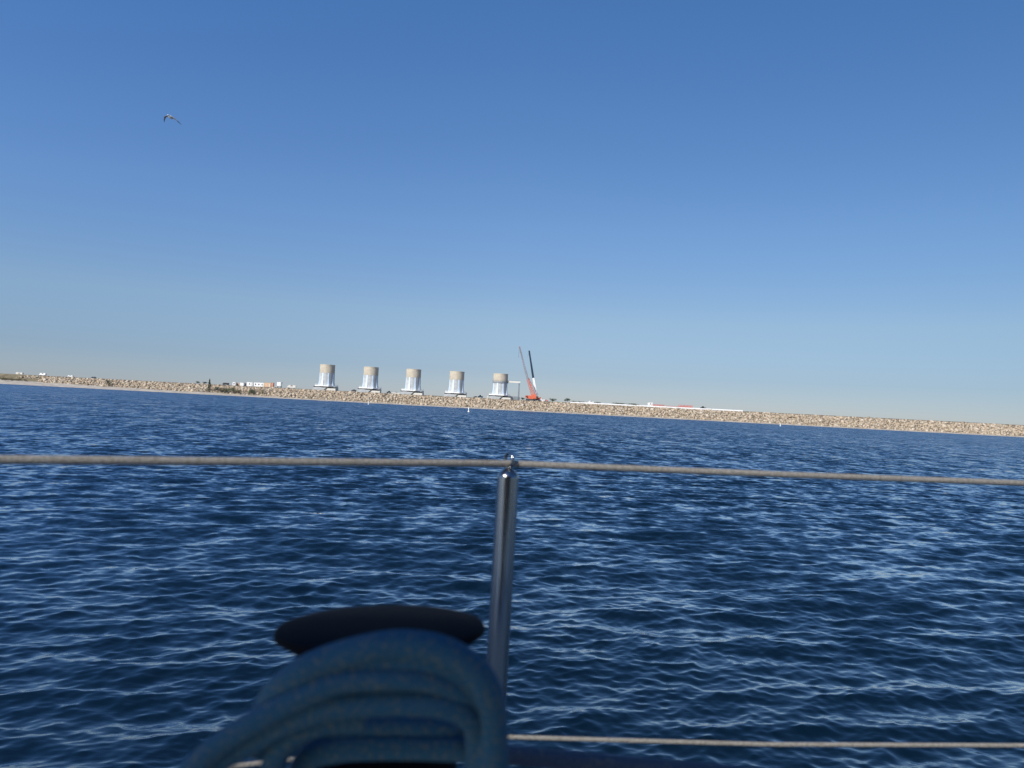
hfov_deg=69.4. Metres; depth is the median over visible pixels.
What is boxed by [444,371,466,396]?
intake tower
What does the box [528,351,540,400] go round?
mobile crane
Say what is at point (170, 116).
gull
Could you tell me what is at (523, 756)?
deck
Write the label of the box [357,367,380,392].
intake tower
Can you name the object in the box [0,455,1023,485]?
lifeline
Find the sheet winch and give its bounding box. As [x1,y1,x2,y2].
[274,605,484,767]
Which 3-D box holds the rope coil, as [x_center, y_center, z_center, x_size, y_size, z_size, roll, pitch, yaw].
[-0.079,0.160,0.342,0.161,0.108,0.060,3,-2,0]
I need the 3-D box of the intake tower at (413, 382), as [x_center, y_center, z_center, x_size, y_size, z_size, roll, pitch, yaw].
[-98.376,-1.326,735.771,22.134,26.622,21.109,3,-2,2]
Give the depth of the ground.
707.15 m
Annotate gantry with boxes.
[508,380,519,399]
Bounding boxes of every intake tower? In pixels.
[313,364,337,390]
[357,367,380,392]
[400,369,423,394]
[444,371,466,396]
[488,373,510,399]
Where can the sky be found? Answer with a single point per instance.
(813, 207)
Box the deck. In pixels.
[508,745,756,767]
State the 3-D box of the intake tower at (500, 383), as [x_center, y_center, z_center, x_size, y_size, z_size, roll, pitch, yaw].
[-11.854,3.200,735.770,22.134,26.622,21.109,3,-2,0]
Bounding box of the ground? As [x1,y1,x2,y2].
[0,373,1023,436]
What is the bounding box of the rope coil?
[178,629,510,767]
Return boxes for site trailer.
[254,382,263,386]
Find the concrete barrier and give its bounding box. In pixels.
[570,402,742,410]
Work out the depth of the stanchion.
0.78 m
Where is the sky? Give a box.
[0,0,1023,424]
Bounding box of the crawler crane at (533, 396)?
[518,346,537,399]
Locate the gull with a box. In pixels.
[164,115,178,121]
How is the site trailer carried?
on the ground
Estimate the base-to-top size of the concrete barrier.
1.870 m
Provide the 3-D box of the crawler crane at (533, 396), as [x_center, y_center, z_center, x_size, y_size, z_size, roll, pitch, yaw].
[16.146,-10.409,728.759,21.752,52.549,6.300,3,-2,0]
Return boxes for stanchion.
[486,451,518,700]
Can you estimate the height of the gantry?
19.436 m
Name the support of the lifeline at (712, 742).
attached to the stanchion
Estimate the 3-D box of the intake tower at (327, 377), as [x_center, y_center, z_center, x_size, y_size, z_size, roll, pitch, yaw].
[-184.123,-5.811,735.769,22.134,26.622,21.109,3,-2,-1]
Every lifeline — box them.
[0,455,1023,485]
[231,735,1023,767]
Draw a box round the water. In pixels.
[0,384,1023,767]
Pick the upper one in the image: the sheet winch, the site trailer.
the site trailer

